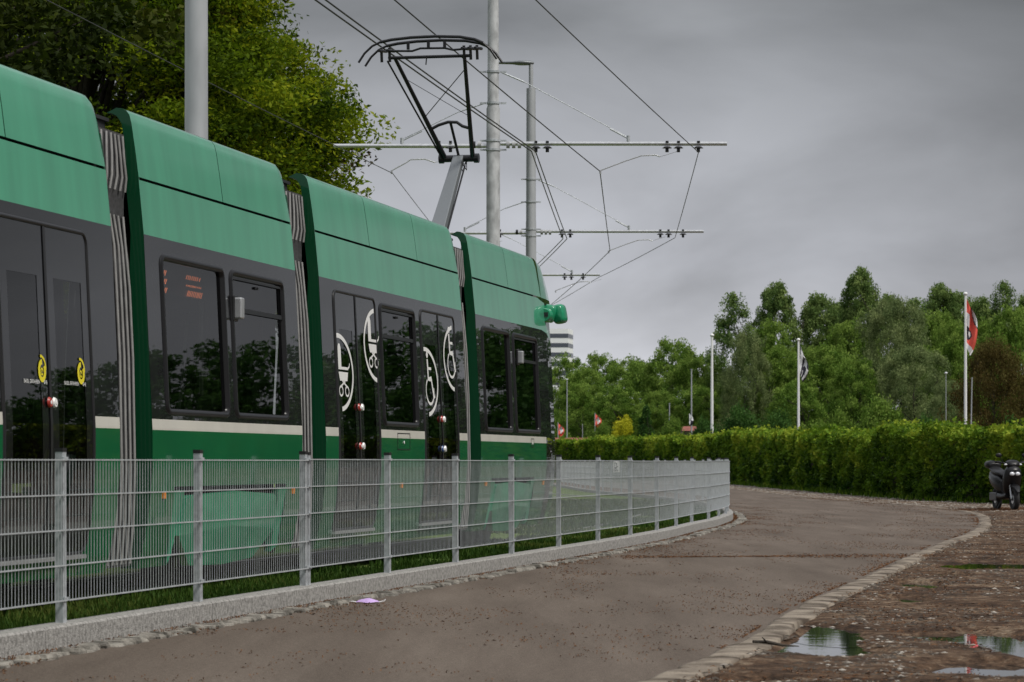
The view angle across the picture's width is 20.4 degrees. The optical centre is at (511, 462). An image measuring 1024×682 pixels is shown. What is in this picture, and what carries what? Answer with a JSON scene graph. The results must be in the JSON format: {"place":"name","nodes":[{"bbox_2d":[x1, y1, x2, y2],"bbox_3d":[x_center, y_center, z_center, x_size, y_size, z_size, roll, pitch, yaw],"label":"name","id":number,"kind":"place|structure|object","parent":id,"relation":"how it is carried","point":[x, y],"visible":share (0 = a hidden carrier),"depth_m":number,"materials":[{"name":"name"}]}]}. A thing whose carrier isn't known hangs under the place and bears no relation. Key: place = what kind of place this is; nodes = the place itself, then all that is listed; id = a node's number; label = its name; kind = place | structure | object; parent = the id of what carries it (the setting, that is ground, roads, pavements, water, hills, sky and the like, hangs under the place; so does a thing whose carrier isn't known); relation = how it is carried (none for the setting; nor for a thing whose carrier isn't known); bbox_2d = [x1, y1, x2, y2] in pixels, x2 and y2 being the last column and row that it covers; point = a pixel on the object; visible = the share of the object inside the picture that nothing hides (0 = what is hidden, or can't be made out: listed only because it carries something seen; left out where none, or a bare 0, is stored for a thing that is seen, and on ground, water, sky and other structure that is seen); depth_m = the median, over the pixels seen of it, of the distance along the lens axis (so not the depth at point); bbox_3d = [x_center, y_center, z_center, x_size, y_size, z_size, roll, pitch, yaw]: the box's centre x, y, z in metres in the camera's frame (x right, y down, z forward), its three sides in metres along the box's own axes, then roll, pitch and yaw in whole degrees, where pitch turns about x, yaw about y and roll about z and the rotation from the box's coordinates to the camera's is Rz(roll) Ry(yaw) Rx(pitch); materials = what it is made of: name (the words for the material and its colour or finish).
{"place":"outdoors","nodes":[
{"label":"outdoors","id":0,"kind":"place"},
{"bbox_2d":[0,35,567,587],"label":"tram","id":1,"kind":"object","parent":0,"point":[168,293],"visible":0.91,"depth_m":22.73,"materials":[{"name":"green paint"}]},
{"bbox_2d":[0,484,721,629],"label":"lawn","id":2,"kind":"structure","parent":0,"point":[83,586],"depth_m":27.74,"materials":[{"name":"plant"}]},
{"bbox_2d":[0,0,184,132],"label":"oak tree","id":3,"kind":"object","parent":2,"relation":"on","point":[16,58],"visible":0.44,"depth_m":47.61,"materials":[{"name":"green plant"}]},
{"bbox_2d":[16,17,305,116],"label":"oak tree","id":4,"kind":"object","parent":2,"relation":"on","point":[133,91],"depth_m":75.84,"materials":[{"name":"green plant"}]},
{"bbox_2d":[6,0,326,127],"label":"oak tree","id":5,"kind":"object","parent":2,"relation":"on","point":[114,88],"depth_m":69.03,"materials":[{"name":"green plant"}]},
{"bbox_2d":[185,0,207,139],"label":"tram mast","id":6,"kind":"object","parent":2,"relation":"on","point":[196,67],"depth_m":31.49,"materials":[{"name":"grey metal"}]},
{"bbox_2d":[3,0,399,198],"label":"oak tree","id":7,"kind":"object","parent":2,"relation":"on","point":[238,48],"visible":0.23,"depth_m":57.96,"materials":[{"name":"green plant"}]},
{"bbox_2d":[0,493,640,606],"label":"tram rails","id":8,"kind":"object","parent":2,"relation":"on","point":[22,587],"visible":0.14,"depth_m":27.87,"materials":[{"name":"silver metal"}]},
{"bbox_2d":[333,0,726,245],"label":"tram mast","id":9,"kind":"object","parent":2,"relation":"on","point":[494,143],"visible":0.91,"depth_m":49.95,"materials":[{"name":"metal"}]},
{"bbox_2d":[46,0,427,218],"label":"overhead wire","id":10,"kind":"object","parent":9,"relation":"hanging from","point":[225,91],"visible":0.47,"depth_m":39.19,"materials":[{"name":"grey metal"}]},
{"bbox_2d":[325,0,566,265],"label":"overhead wire","id":11,"kind":"object","parent":9,"relation":"attached to","point":[349,17],"visible":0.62,"depth_m":42.57,"materials":[{"name":"grey metal"}]},
{"bbox_2d":[394,0,609,304],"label":"overhead wire","id":12,"kind":"object","parent":9,"relation":"hanging from","point":[396,1],"visible":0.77,"depth_m":42.80,"materials":[{"name":"grey metal"}]},
{"bbox_2d":[535,0,698,304],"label":"overhead wire","id":13,"kind":"object","parent":9,"relation":"attached to","point":[649,107],"visible":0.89,"depth_m":44.54,"materials":[{"name":"grey"}]},
{"bbox_2d":[502,235,600,292],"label":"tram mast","id":14,"kind":"object","parent":2,"relation":"on","point":[571,275],"visible":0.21,"depth_m":84.97,"materials":[{"name":"metal"}]},
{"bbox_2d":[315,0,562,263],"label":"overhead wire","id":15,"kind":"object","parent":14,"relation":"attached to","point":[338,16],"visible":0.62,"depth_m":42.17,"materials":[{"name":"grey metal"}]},
{"bbox_2d":[449,60,703,260],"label":"tram mast","id":16,"kind":"object","parent":2,"relation":"on","point":[530,232],"visible":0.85,"depth_m":68.94,"materials":[{"name":"metal"}]},
{"bbox_2d":[0,482,980,681],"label":"road","id":17,"kind":"structure","parent":0,"point":[376,649],"depth_m":19.03,"materials":[{"name":"grey asphalt"}]},
{"bbox_2d":[350,598,385,602],"bbox_3d":[-1.076,1.028,21.223,0.274,0.033,0.090,0,0,-4],"label":"face mask","id":18,"kind":"object","parent":17,"relation":"on","point":[368,600],"visible":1,"depth_m":21.20,"materials":[{"name":"purple fabric"}]},
{"bbox_2d":[0,513,737,659],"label":"leaf litter","id":19,"kind":"object","parent":17,"relation":"on","point":[443,580],"visible":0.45,"depth_m":22.42,"materials":[{"name":"brown plant"}]},
{"bbox_2d":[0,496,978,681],"bbox_3d":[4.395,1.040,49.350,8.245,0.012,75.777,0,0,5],"label":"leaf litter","id":20,"kind":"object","parent":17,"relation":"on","point":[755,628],"visible":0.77,"depth_m":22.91,"materials":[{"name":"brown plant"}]},
{"bbox_2d":[620,553,950,559],"bbox_3d":[3.198,1.039,31.773,4.021,0.012,2.445,0,0,0],"label":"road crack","id":21,"kind":"object","parent":17,"relation":"on","point":[801,556],"visible":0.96,"depth_m":31.53,"materials":[{"name":"black asphalt"}]},
{"bbox_2d":[13,0,1023,406],"label":"sky","id":22,"kind":"structure","parent":0,"point":[886,137],"materials":[{"name":"grey"}]},
{"bbox_2d":[554,477,797,629],"bbox_3d":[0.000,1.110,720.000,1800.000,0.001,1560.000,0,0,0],"label":"ground","id":23,"kind":"structure","parent":0,"point":[607,481],"depth_m":183.40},
{"bbox_2d":[0,484,732,660],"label":"plinth wall","id":24,"kind":"structure","parent":23,"relation":"on","point":[32,638],"depth_m":20.34,"materials":[{"name":"concrete"}]},
{"bbox_2d":[0,448,729,622],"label":"fence","id":25,"kind":"object","parent":24,"relation":"on","point":[662,476],"visible":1,"depth_m":22.06,"materials":[{"name":"grey metal"}]},
{"bbox_2d":[0,510,747,668],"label":"kerb","id":26,"kind":"structure","parent":23,"relation":"on","point":[94,646],"depth_m":19.86,"materials":[{"name":"stone"}]},
{"bbox_2d":[550,329,572,403],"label":"tower block","id":27,"kind":"structure","parent":23,"relation":"on","point":[561,340],"depth_m":1000.00,"materials":[{"name":"white paint"}]},
{"bbox_2d":[566,379,567,437],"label":"lamp post","id":28,"kind":"object","parent":23,"relation":"on","point":[566,416],"visible":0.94,"depth_m":213.99,"materials":[{"name":"grey metal"}]},
{"bbox_2d":[551,352,590,423],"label":"tree","id":29,"kind":"object","parent":23,"relation":"on","point":[566,365],"visible":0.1,"depth_m":432.11,"materials":[{"name":"green plant"}]},
{"bbox_2d":[554,381,611,437],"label":"tree","id":30,"kind":"object","parent":23,"relation":"on","point":[581,399],"visible":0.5,"depth_m":386.14,"materials":[{"name":"green plant"}]},
{"bbox_2d":[553,365,615,437],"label":"tree","id":31,"kind":"object","parent":23,"relation":"on","point":[575,375],"visible":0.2,"depth_m":406.55,"materials":[{"name":"green plant"}]},
{"bbox_2d":[564,350,624,428],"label":"tree","id":32,"kind":"object","parent":23,"relation":"on","point":[595,360],"visible":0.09,"depth_m":457.32,"materials":[{"name":"green plant"}]},
{"bbox_2d":[591,420,610,445],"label":"shrub","id":33,"kind":"object","parent":23,"relation":"on","point":[602,429],"visible":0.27,"depth_m":204.78,"materials":[{"name":"green plant"}]},
{"bbox_2d":[583,383,651,445],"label":"tree","id":34,"kind":"object","parent":23,"relation":"on","point":[630,407],"visible":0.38,"depth_m":381.27,"materials":[{"name":"green plant"}]},
{"bbox_2d":[612,414,633,445],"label":"shrub","id":35,"kind":"object","parent":23,"relation":"on","point":[624,422],"visible":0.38,"depth_m":204.75,"materials":[{"name":"yellow plant"}]},
{"bbox_2d":[605,353,646,433],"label":"tree","id":36,"kind":"object","parent":23,"relation":"on","point":[618,370],"visible":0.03,"depth_m":444.81,"materials":[{"name":"green plant"}]},
{"bbox_2d":[611,360,663,423],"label":"tree","id":37,"kind":"object","parent":23,"relation":"on","point":[627,376],"visible":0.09,"depth_m":423.89,"materials":[{"name":"green plant"}]},
{"bbox_2d":[637,404,654,436],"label":"conifer","id":38,"kind":"object","parent":23,"relation":"on","point":[645,416],"visible":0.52,"depth_m":204.84,"materials":[{"name":"green plant"}]},
{"bbox_2d":[636,388,685,435],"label":"tree","id":39,"kind":"object","parent":23,"relation":"on","point":[664,406],"visible":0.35,"depth_m":386.32,"materials":[{"name":"green plant"}]},
{"bbox_2d":[631,336,707,430],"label":"tree","id":40,"kind":"object","parent":23,"relation":"on","point":[656,367],"visible":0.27,"depth_m":414.42,"materials":[{"name":"green plant"}]},
{"bbox_2d":[657,414,683,435],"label":"shrub","id":41,"kind":"object","parent":23,"relation":"on","point":[671,426],"visible":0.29,"depth_m":199.75,"materials":[{"name":"green plant"}]},
{"bbox_2d":[656,356,716,430],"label":"tree","id":42,"kind":"object","parent":23,"relation":"on","point":[677,377],"visible":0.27,"depth_m":402.92,"materials":[{"name":"green plant"}]},
{"bbox_2d":[680,426,696,434],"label":"garden shed","id":43,"kind":"structure","parent":23,"relation":"on","point":[685,429],"depth_m":206.93,"materials":[{"name":"stone"}]},
{"bbox_2d":[667,383,723,433],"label":"tree","id":44,"kind":"object","parent":23,"relation":"on","point":[698,405],"visible":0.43,"depth_m":383.15,"materials":[{"name":"green plant"}]},
{"bbox_2d":[684,413,716,444],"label":"shrub","id":45,"kind":"object","parent":23,"relation":"on","point":[703,424],"visible":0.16,"depth_m":189.82,"materials":[{"name":"green plant"}]},
{"bbox_2d":[688,348,728,421],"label":"tree","id":46,"kind":"object","parent":23,"relation":"on","point":[701,357],"visible":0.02,"depth_m":444.59,"materials":[{"name":"green plant"}]},
{"bbox_2d":[710,334,713,432],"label":"flagpole","id":47,"kind":"object","parent":23,"relation":"on","point":[711,335],"visible":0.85,"depth_m":169.93,"materials":[{"name":"metal"}]},
{"bbox_2d":[692,368,742,429],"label":"tree","id":48,"kind":"object","parent":23,"relation":"on","point":[705,383],"visible":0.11,"depth_m":400.27,"materials":[{"name":"green plant"}]},
{"bbox_2d":[703,291,758,428],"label":"poplar","id":49,"kind":"object","parent":23,"relation":"on","point":[731,321],"visible":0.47,"depth_m":399.00,"materials":[{"name":"green plant"}]},
{"bbox_2d":[706,401,766,433],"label":"shrub","id":50,"kind":"object","parent":23,"relation":"on","point":[743,419],"visible":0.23,"depth_m":167.66,"materials":[{"name":"green plant"}]},
{"bbox_2d":[715,326,775,429],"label":"willow","id":51,"kind":"object","parent":23,"relation":"on","point":[753,347],"visible":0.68,"depth_m":376.23,"materials":[{"name":"green plant"}]},
{"bbox_2d":[735,317,805,427],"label":"tree","id":52,"kind":"object","parent":23,"relation":"on","point":[772,328],"visible":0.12,"depth_m":399.67,"materials":[{"name":"green plant"}]},
{"bbox_2d":[759,404,795,429],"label":"shrub","id":53,"kind":"object","parent":23,"relation":"on","point":[781,422],"visible":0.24,"depth_m":159.63,"materials":[{"name":"green plant"}]},
{"bbox_2d":[751,278,808,414],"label":"poplar","id":54,"kind":"object","parent":23,"relation":"on","point":[775,299],"visible":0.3,"depth_m":406.75,"materials":[{"name":"green plant"}]},
{"bbox_2d":[750,342,811,428],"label":"tree","id":55,"kind":"object","parent":23,"relation":"on","point":[778,372],"visible":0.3,"depth_m":378.97,"materials":[{"name":"green plant"}]},
{"bbox_2d":[554,416,1023,502],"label":"hedge","id":56,"kind":"object","parent":23,"relation":"on","point":[949,460],"visible":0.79,"depth_m":94.04,"materials":[{"name":"green plant"}]},
{"bbox_2d":[762,378,828,429],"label":"tree","id":57,"kind":"object","parent":23,"relation":"on","point":[809,400],"visible":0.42,"depth_m":347.22,"materials":[{"name":"green plant"}]},
{"bbox_2d":[797,338,799,428],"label":"flagpole","id":58,"kind":"object","parent":23,"relation":"on","point":[798,387],"visible":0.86,"depth_m":134.97,"materials":[{"name":"white metal"}]},
{"bbox_2d":[800,346,807,381],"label":"flag","id":59,"kind":"object","parent":58,"relation":"attached to","point":[803,368],"visible":1,"depth_m":134.99,"materials":[{"name":"white fabric"}]},
{"bbox_2d":[607,480,991,681],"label":"kerb","id":60,"kind":"structure","parent":23,"relation":"on","point":[782,626],"depth_m":19.02,"materials":[{"name":"stone"}]},
{"bbox_2d":[797,290,839,420],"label":"poplar","id":61,"kind":"object","parent":23,"relation":"on","point":[812,317],"visible":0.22,"depth_m":415.09,"materials":[{"name":"green plant"}]},
{"bbox_2d":[806,418,832,428],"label":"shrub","id":62,"kind":"object","parent":23,"relation":"on","point":[821,424],"visible":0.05,"depth_m":124.95,"materials":[{"name":"green plant"}]},
{"bbox_2d":[780,342,863,424],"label":"tree","id":63,"kind":"object","parent":23,"relation":"on","point":[828,357],"visible":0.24,"depth_m":381.78,"materials":[{"name":"green plant"}]},
{"bbox_2d":[810,300,862,365],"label":"poplar","id":64,"kind":"object","parent":23,"relation":"on","point":[836,306],"visible":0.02,"depth_m":427.69,"materials":[{"name":"green plant"}]},
{"bbox_2d":[828,406,854,430],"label":"shrub","id":65,"kind":"object","parent":23,"relation":"on","point":[839,418],"visible":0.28,"depth_m":134.81,"materials":[{"name":"green plant"}]},
{"bbox_2d":[812,316,883,421],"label":"tree","id":66,"kind":"object","parent":23,"relation":"on","point":[843,341],"visible":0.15,"depth_m":400.63,"materials":[{"name":"green plant"}]},
{"bbox_2d":[826,352,884,430],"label":"tree","id":67,"kind":"object","parent":23,"relation":"on","point":[844,391],"visible":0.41,"depth_m":362.51,"materials":[{"name":"green plant"}]},
{"bbox_2d":[827,266,895,404],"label":"poplar","id":68,"kind":"object","parent":23,"relation":"on","point":[858,283],"visible":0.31,"depth_m":406.71,"materials":[{"name":"green plant"}]},
{"bbox_2d":[848,392,905,430],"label":"shrub","id":69,"kind":"object","parent":23,"relation":"on","point":[878,410],"visible":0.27,"depth_m":127.61,"materials":[{"name":"green plant"}]},
{"bbox_2d":[846,292,935,427],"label":"willow","id":70,"kind":"object","parent":23,"relation":"on","point":[882,311],"visible":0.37,"depth_m":389.15,"materials":[{"name":"green plant"}]},
{"bbox_2d":[872,291,913,409],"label":"poplar","id":71,"kind":"object","parent":23,"relation":"on","point":[887,298],"visible":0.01,"depth_m":433.66,"materials":[{"name":"green plant"}]},
{"bbox_2d":[883,297,934,411],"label":"poplar","id":72,"kind":"object","parent":23,"relation":"on","point":[915,300],"visible":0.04,"depth_m":424.45,"materials":[{"name":"green plant"}]},
{"bbox_2d":[875,341,957,422],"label":"tree","id":73,"kind":"object","parent":23,"relation":"on","point":[903,374],"visible":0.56,"depth_m":362.03,"materials":[{"name":"green plant"}]},
{"bbox_2d":[917,412,937,442],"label":"shrub","id":74,"kind":"object","parent":23,"relation":"on","point":[924,418],"visible":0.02,"depth_m":110.03,"materials":[{"name":"green plant"}]},
{"bbox_2d":[900,306,976,418],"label":"tree","id":75,"kind":"object","parent":23,"relation":"on","point":[932,323],"visible":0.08,"depth_m":407.42,"materials":[{"name":"green plant"}]},
{"bbox_2d":[918,280,961,380],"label":"poplar","id":76,"kind":"object","parent":23,"relation":"on","point":[939,296],"visible":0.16,"depth_m":432.26,"materials":[{"name":"green plant"}]},
{"bbox_2d":[914,317,987,423],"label":"tree","id":77,"kind":"object","parent":23,"relation":"on","point":[955,351],"visible":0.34,"depth_m":375.67,"materials":[{"name":"green plant"}]},
{"bbox_2d":[925,378,977,422],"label":"willow","id":78,"kind":"object","parent":23,"relation":"on","point":[941,393],"visible":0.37,"depth_m":322.52,"materials":[{"name":"green plant"}]},
{"bbox_2d":[943,289,974,382],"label":"poplar","id":79,"kind":"object","parent":23,"relation":"on","point":[959,298],"visible":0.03,"depth_m":444.30,"materials":[{"name":"green plant"}]},
{"bbox_2d":[963,292,967,423],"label":"flagpole","id":80,"kind":"object","parent":23,"relation":"on","point":[965,354],"visible":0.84,"depth_m":111.96,"materials":[{"name":"white metal"}]},
{"bbox_2d":[967,301,977,354],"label":"flag","id":81,"kind":"object","parent":80,"relation":"attached to","point":[972,327],"visible":1,"depth_m":111.99,"materials":[{"name":"red fabric"}]},
{"bbox_2d":[934,332,1023,427],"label":"tree","id":82,"kind":"object","parent":23,"relation":"on","point":[1005,373],"visible":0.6,"depth_m":149.29,"materials":[{"name":"orange plant"}]},
{"bbox_2d":[958,294,1007,410],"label":"poplar","id":83,"kind":"object","parent":23,"relation":"on","point":[980,307],"visible":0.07,"depth_m":423.55,"materials":[{"name":"green plant"}]},
{"bbox_2d":[949,316,1023,419],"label":"tree","id":84,"kind":"object","parent":23,"relation":"on","point":[983,326],"visible":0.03,"depth_m":403.05,"materials":[{"name":"green plant"}]},
{"bbox_2d":[976,302,1023,425],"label":"tree","id":85,"kind":"object","parent":23,"relation":"on","point":[1016,316],"visible":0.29,"depth_m":393.05,"materials":[{"name":"green plant"}]},
{"bbox_2d":[979,280,1020,420],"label":"poplar","id":86,"kind":"object","parent":23,"relation":"on","point":[1005,289],"visible":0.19,"depth_m":417.93,"materials":[{"name":"green plant"}]},
{"bbox_2d":[1005,411,1023,425],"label":"shrub","id":87,"kind":"object","parent":23,"relation":"on","point":[1008,421],"visible":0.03,"depth_m":74.00,"materials":[{"name":"green plant"}]},
{"bbox_2d":[1007,293,1023,398],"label":"poplar","id":88,"kind":"object","parent":23,"relation":"on","point":[1021,300],"visible":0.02,"depth_m":424.41,"materials":[{"name":"green plant"}]},
{"bbox_2d":[647,481,1023,681],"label":"dirt verge","id":89,"kind":"structure","parent":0,"point":[768,667],"depth_m":18.33,"materials":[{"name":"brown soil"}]},
{"bbox_2d":[752,637,798,646],"bbox_3d":[1.493,1.016,16.144,0.265,0.057,0.080,0,0,0],"label":"twig","id":90,"kind":"object","parent":89,"relation":"on","point":[763,641],"visible":1,"depth_m":16.14,"materials":[{"name":"wood"}]},
{"bbox_2d":[794,625,864,647],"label":"puddle","id":91,"kind":"object","parent":89,"relation":"on","point":[822,636],"visible":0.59,"depth_m":17.24,"materials":[{"name":"clear liquid"}]},
{"bbox_2d":[778,642,884,655],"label":"puddle","id":92,"kind":"object","parent":89,"relation":"on","point":[816,650],"visible":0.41,"depth_m":16.07,"materials":[{"name":"black liquid"}]},
{"bbox_2d":[704,484,1023,511],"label":"gravel","id":93,"kind":"structure","parent":89,"relation":"on","point":[837,496],"depth_m":81.94,"materials":[{"name":"gravel"}]},
{"bbox_2d":[704,480,1023,503],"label":"weeds","id":94,"kind":"object","parent":89,"relation":"on","point":[844,492],"visible":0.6,"depth_m":88.44,"materials":[{"name":"green plant"}]},
{"bbox_2d":[891,597,931,601],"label":"puddle","id":95,"kind":"object","parent":89,"relation":"on","point":[909,599],"visible":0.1,"depth_m":22.00,"materials":[{"name":"black liquid"}]},
{"bbox_2d":[895,582,939,587],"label":"puddle","id":96,"kind":"object","parent":89,"relation":"on","point":[913,584],"visible":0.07,"depth_m":24.85,"materials":[{"name":"black liquid"}]},
{"bbox_2d":[912,634,988,646],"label":"puddle","id":97,"kind":"object","parent":89,"relation":"on","point":[961,639],"visible":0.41,"depth_m":17.18,"materials":[{"name":"black liquid"}]},
{"bbox_2d":[927,665,1023,676],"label":"puddle","id":98,"kind":"object","parent":89,"relation":"on","point":[1006,670],"visible":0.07,"depth_m":14.57,"materials":[{"name":"black liquid"}]},
{"bbox_2d":[944,561,1023,568],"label":"puddle","id":99,"kind":"object","parent":89,"relation":"on","point":[994,565],"visible":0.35,"depth_m":29.49,"materials":[{"name":"green liquid"}]},
{"bbox_2d":[947,507,1023,510],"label":"leaf litter","id":100,"kind":"object","parent":89,"relation":"on","point":[987,509],"visible":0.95,"depth_m":61.96,"materials":[{"name":"brown plant"}]},
{"bbox_2d":[959,633,1023,667],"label":"puddle","id":101,"kind":"object","parent":89,"relation":"on","point":[1006,644],"visible":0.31,"depth_m":16.72,"materials":[{"name":"black liquid"}]},
{"bbox_2d":[984,453,1023,509],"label":"motor scooter","id":102,"kind":"object","parent":89,"relation":"on","point":[1005,483],"visible":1,"depth_m":61.56,"materials":[{"name":"black plastic"}]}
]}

